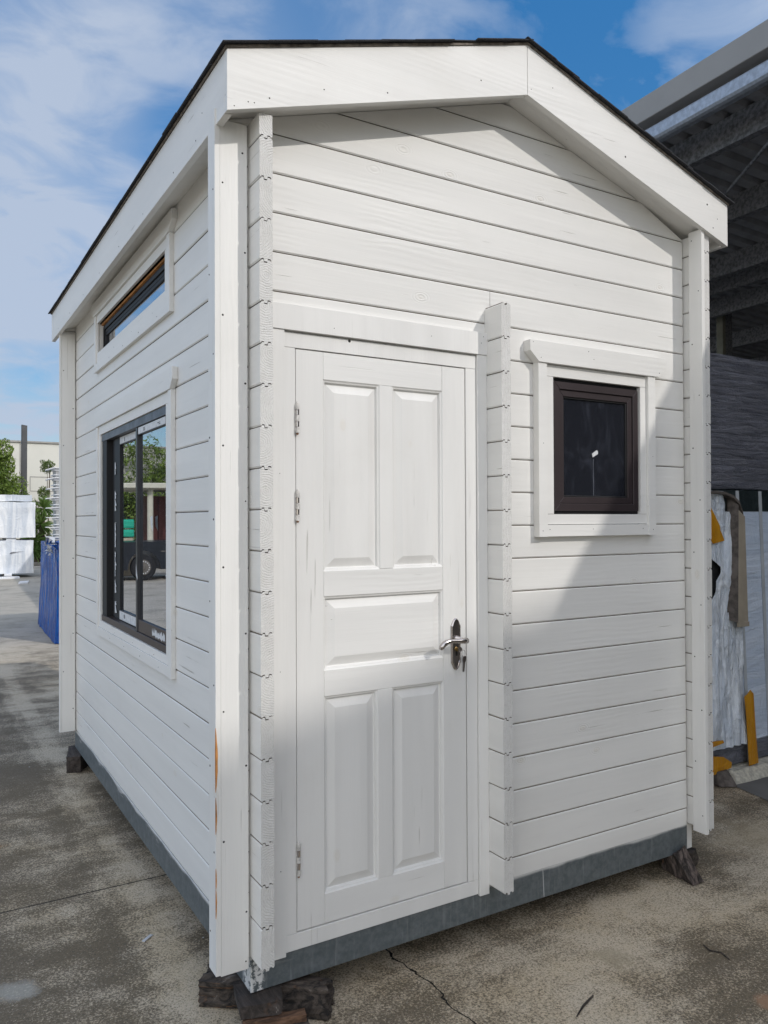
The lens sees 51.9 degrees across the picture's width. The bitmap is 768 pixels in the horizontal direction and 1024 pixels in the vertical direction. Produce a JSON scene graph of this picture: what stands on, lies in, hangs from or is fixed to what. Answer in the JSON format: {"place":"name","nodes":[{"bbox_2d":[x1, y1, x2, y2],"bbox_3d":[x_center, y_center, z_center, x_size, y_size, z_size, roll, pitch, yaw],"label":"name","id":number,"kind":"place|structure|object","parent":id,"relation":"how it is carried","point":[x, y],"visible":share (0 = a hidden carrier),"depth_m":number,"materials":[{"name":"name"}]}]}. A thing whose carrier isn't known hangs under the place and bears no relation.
{"place":"outdoors","nodes":[
{"label":"outdoors","id":0,"kind":"place"},
{"bbox_2d":[0,566,767,1023],"bbox_3d":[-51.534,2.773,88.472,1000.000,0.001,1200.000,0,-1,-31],"label":"ground","id":1,"kind":"structure","parent":0,"point":[90,898],"depth_m":3.09,"materials":[{"name":"concrete"}]},
{"bbox_2d":[0,576,19,578],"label":"white board","id":2,"kind":"object","parent":1,"relation":"on","point":[12,577],"visible":1,"depth_m":22.45,"materials":[{"name":"white"}]},
{"bbox_2d":[21,425,26,493],"bbox_3d":[-14.129,-0.705,30.931,0.230,5.430,0.220,0,-1,-31],"label":"steel post","id":3,"kind":"object","parent":1,"relation":"on","point":[24,451],"visible":0.5,"depth_m":30.87,"materials":[{"name":"grey metal"}]},
{"bbox_2d":[0,440,58,541],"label":"factory building","id":4,"kind":"structure","parent":1,"relation":"on","point":[37,451],"depth_m":33.57,"materials":[{"name":"beige paint"}]},
{"bbox_2d":[38,537,58,643],"bbox_3d":[-4.428,1.042,11.673,1.330,1.431,2.499,0,-1,-31],"label":"blue pack","id":5,"kind":"object","parent":1,"relation":"on","point":[48,618],"visible":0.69,"depth_m":11.11,"materials":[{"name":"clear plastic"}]},
{"bbox_2d":[45,536,58,544],"bbox_3d":[-3.606,0.402,11.280,2.321,0.140,0.330,0,-1,-31],"label":"white profile","id":6,"kind":"object","parent":5,"relation":"on","point":[56,538],"visible":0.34,"depth_m":10.65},
{"bbox_2d":[45,527,58,536],"bbox_3d":[-3.608,0.271,11.280,2.325,0.134,0.330,0,-1,-31],"label":"white profile","id":7,"kind":"object","parent":6,"relation":"on","point":[55,531],"visible":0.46,"depth_m":10.66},
{"bbox_2d":[46,517,58,526],"bbox_3d":[-3.605,0.138,11.284,2.317,0.132,0.330,0,-1,-31],"label":"white profile","id":8,"kind":"object","parent":7,"relation":"on","point":[55,521],"visible":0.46,"depth_m":10.66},
{"bbox_2d":[45,507,58,516],"bbox_3d":[-3.607,0.004,11.284,2.321,0.132,0.330,0,-1,-31],"label":"white profile","id":9,"kind":"object","parent":8,"relation":"on","point":[55,510],"visible":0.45,"depth_m":10.66,"materials":[{"name":"white plastic"}]},
{"bbox_2d":[45,497,58,506],"bbox_3d":[-3.610,-0.130,11.285,2.325,0.132,0.330,0,-1,-31],"label":"white profile","id":10,"kind":"object","parent":9,"relation":"on","point":[55,500],"visible":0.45,"depth_m":10.66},
{"bbox_2d":[46,487,58,496],"bbox_3d":[-3.607,-0.264,11.288,2.317,0.132,0.330,0,-1,-31],"label":"white profile","id":11,"kind":"object","parent":10,"relation":"on","point":[55,490],"visible":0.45,"depth_m":10.67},
{"bbox_2d":[45,477,58,486],"bbox_3d":[-3.609,-0.398,11.289,2.321,0.132,0.330,0,-1,-31],"label":"white profile","id":12,"kind":"object","parent":11,"relation":"on","point":[55,480],"visible":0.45,"depth_m":10.66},
{"bbox_2d":[45,467,58,476],"bbox_3d":[-3.611,-0.532,11.289,2.325,0.132,0.330,0,-1,-31],"label":"white profile","id":13,"kind":"object","parent":12,"relation":"on","point":[55,470],"visible":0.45,"depth_m":10.66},
{"bbox_2d":[66,745,87,772],"bbox_3d":[-2.049,1.633,5.221,0.169,0.107,0.266,0,-1,-2],"label":"timber block","id":14,"kind":"object","parent":1,"relation":"on","point":[76,762],"depth_m":5.10,"materials":[{"name":"brown wood"}]},
{"bbox_2d":[48,36,734,992],"bbox_3d":[-0.357,-0.105,4.512,2.426,3.342,3.607,0,-1,-31],"label":"timber cabin","id":15,"kind":"object","parent":14,"relation":"on","point":[384,380],"visible":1,"depth_m":2.99,"materials":[{"name":"white wood"}]},
{"bbox_2d":[92,208,176,373],"bbox_3d":[-1.276,-1.034,3.990,0.074,0.412,1.714,0,-1,-31],"label":"window","id":16,"kind":"structure","parent":15,"relation":"in","point":[152,300],"depth_m":3.82,"materials":[{"name":"white paint"}]},
{"bbox_2d":[94,366,177,679],"bbox_3d":[-1.252,0.055,3.946,0.074,1.288,1.640,0,-1,-31],"label":"window","id":17,"kind":"structure","parent":15,"relation":"in","point":[136,508],"depth_m":3.80,"materials":[{"name":"white paint"}]},
{"bbox_2d":[295,349,468,930],"bbox_3d":[0.014,0.423,2.785,0.704,1.933,0.103,0,-1,-31],"label":"door","id":18,"kind":"structure","parent":15,"relation":"in","point":[381,799],"depth_m":2.78,"materials":[{"name":"white paint"}]},
{"bbox_2d":[457,647,465,671],"bbox_3d":[0.290,0.549,2.936,0.033,0.093,0.018,0,-1,-7],"label":"key bunch","id":19,"kind":"object","parent":18,"relation":"hanging from","point":[463,658],"visible":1,"depth_m":2.93,"materials":[{"name":"silver metal"}]},
{"bbox_2d":[524,339,665,536],"bbox_3d":[0.897,-0.290,3.337,0.789,0.782,0.081,0,-1,-31],"label":"window","id":20,"kind":"structure","parent":15,"relation":"in","point":[594,444],"depth_m":3.32,"materials":[{"name":"white paint"}]},
{"bbox_2d":[142,934,152,941],"bbox_3d":[-0.920,1.656,3.067,0.014,0.005,0.052,0,-1,20],"label":"plastic scrap","id":21,"kind":"object","parent":1,"relation":"on","point":[147,938],"visible":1,"depth_m":3.06,"materials":[{"name":"white plastic"}]},
{"bbox_2d":[198,964,334,1019],"bbox_3d":[-0.393,1.603,2.645,0.459,0.098,0.111,0,-1,11],"label":"timber sleeper","id":22,"kind":"object","parent":1,"relation":"on","point":[312,995],"visible":0.62,"depth_m":2.62,"materials":[{"name":"brown wood"}]},
{"bbox_2d":[576,995,593,1016],"bbox_3d":[0.668,1.645,2.630,0.010,0.008,0.141,-1,-1,37],"label":"twig","id":23,"kind":"object","parent":1,"relation":"on","point":[586,1002],"visible":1,"depth_m":2.63,"materials":[{"name":"brown wood"}]},
{"bbox_2d":[656,847,698,865],"bbox_3d":[1.368,1.615,3.733,0.211,0.082,0.091,-1,-1,39],"label":"timber block","id":24,"kind":"object","parent":1,"relation":"on","point":[693,854],"depth_m":3.68,"materials":[{"name":"brown wood"}]},
{"bbox_2d":[662,845,703,885],"bbox_3d":[1.350,1.581,3.584,0.123,0.148,0.201,0,-1,-14],"label":"timber block","id":25,"kind":"object","parent":1,"relation":"on","point":[679,864],"depth_m":3.54,"materials":[{"name":"brown wood"}]},
{"bbox_2d":[621,19,767,360],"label":"open shed","id":26,"kind":"structure","parent":1,"relation":"on","point":[706,118],"depth_m":6.62,"materials":[{"name":"grey metal"}]},
{"bbox_2d":[703,944,729,959],"bbox_3d":[1.243,1.646,2.951,0.026,0.007,0.115,0,-1,-39],"label":"twig","id":27,"kind":"object","parent":1,"relation":"on","point":[716,952],"visible":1,"depth_m":2.95,"materials":[{"name":"brown wood"}]},
{"bbox_2d":[713,770,736,786],"bbox_3d":[2.075,1.625,4.828,0.155,0.076,0.160,0,-1,-16],"label":"support block","id":28,"kind":"object","parent":1,"relation":"on","point":[723,778],"depth_m":4.79,"materials":[{"name":"concrete"}]},
{"bbox_3d":[-0.346,1.632,2.475,0.226,0.028,0.089,0,-1,-31],"label":"timber offcut","id":29,"kind":"object","parent":1,"relation":"on","visible":0},
{"bbox_2d":[242,1008,306,1023],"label":"timber offcut","id":30,"kind":"object","parent":29,"relation":"on","point":[295,1016],"visible":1,"depth_m":2.49,"materials":[{"name":"brown wood"}]},
{"bbox_2d":[233,983,281,1019],"bbox_3d":[-0.404,1.570,2.542,0.154,0.048,0.122,0,-1,-15],"label":"timber wedge","id":31,"kind":"object","parent":30,"relation":"on","point":[264,1002],"visible":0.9,"depth_m":2.50,"materials":[{"name":"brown wood"}]},
{"bbox_3d":[-11.174,1.823,23.300,0.200,0.068,1.300,0,-1,-31],"label":"foam block","id":32,"kind":"object","parent":1,"relation":"on","visible":0},
{"bbox_2d":[0,539,33,573],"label":"white pack","id":33,"kind":"object","parent":32,"relation":"on","point":[16,556],"visible":0.98,"depth_m":22.91,"materials":[{"name":"white plastic"}]},
{"bbox_2d":[0,502,35,537],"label":"white pack","id":34,"kind":"object","parent":33,"relation":"on","point":[17,519],"visible":1,"depth_m":22.93,"materials":[{"name":"white plastic"}]},
{"bbox_2d":[0,495,31,501],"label":"white pack","id":35,"kind":"object","parent":34,"relation":"on","point":[15,498],"visible":1,"depth_m":22.98,"materials":[{"name":"white plastic"}]},
{"bbox_2d":[0,0,767,441],"label":"sky","id":36,"kind":"structure","parent":0,"point":[89,89],"materials":[{"name":"blue"}]},
{"bbox_2d":[736,777,767,800],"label":"pavement","id":37,"kind":"structure","parent":0,"point":[758,787],"depth_m":4.76,"materials":[{"name":"grey concrete"}]},
{"bbox_2d":[727,756,767,783],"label":"concrete plinth","id":38,"kind":"structure","parent":37,"relation":"on","point":[743,772],"depth_m":4.94,"materials":[{"name":"beige concrete"}]},
{"bbox_2d":[710,490,767,774],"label":"wrapped pack","id":39,"kind":"object","parent":38,"relation":"on","point":[739,655],"visible":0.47,"depth_m":4.99,"materials":[{"name":"white plastic"}]},
{"bbox_2d":[711,491,748,626],"bbox_3d":[2.129,0.294,4.899,0.354,0.848,0.062,0,-1,-31],"label":"edge protector","id":40,"kind":"object","parent":39,"relation":"attached to","point":[737,607],"visible":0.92,"depth_m":4.93,"materials":[{"name":"cardboard"}]},
{"bbox_2d":[709,353,767,490],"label":"black wrapped pack","id":41,"kind":"object","parent":39,"relation":"on","point":[739,420],"visible":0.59,"depth_m":5.05,"materials":[{"name":"black plastic"}]},
{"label":"planting bed","id":42,"kind":"structure","parent":0,"visible":0},
{"bbox_2d":[0,438,15,481],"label":"leafy tree","id":43,"kind":"object","parent":42,"relation":"on","point":[6,467],"visible":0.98,"depth_m":29.00,"materials":[{"name":"green plant"}]},
{"bbox_2d":[0,472,35,506],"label":"leafy shrub","id":44,"kind":"object","parent":42,"relation":"on","point":[9,486],"visible":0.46,"depth_m":29.08,"materials":[{"name":"green plant"}]},
{"bbox_2d":[20,494,52,558],"bbox_3d":[-12.942,0.590,29.664,1.672,2.674,1.505,0,-1,-31],"label":"yucca plant","id":45,"kind":"object","parent":42,"relation":"on","point":[44,504],"visible":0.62,"depth_m":29.53,"materials":[{"name":"plant"}]},
{"bbox_2d":[30,499,45,539],"bbox_3d":[-13.069,0.679,29.643,0.734,2.430,0.554,0,-1,10],"label":"leafy shrub","id":46,"kind":"object","parent":42,"relation":"on","point":[38,506],"visible":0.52,"depth_m":29.60,"materials":[{"name":"green plant"}]},
{"bbox_2d":[32,536,45,561],"bbox_3d":[-12.846,1.432,29.395,1.685,1.189,1.165,0,-1,-31],"label":"yucca plant","id":47,"kind":"object","parent":42,"relation":"on","point":[36,551],"visible":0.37,"depth_m":29.28,"materials":[{"name":"plant"}]},
{"bbox_2d":[37,459,55,535],"bbox_3d":[-13.512,-0.107,31.535,0.703,4.043,0.635,0,-1,-31],"label":"topiary tree","id":48,"kind":"object","parent":42,"relation":"on","point":[46,464],"visible":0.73,"depth_m":31.50,"materials":[{"name":"green plant"}]}
]}

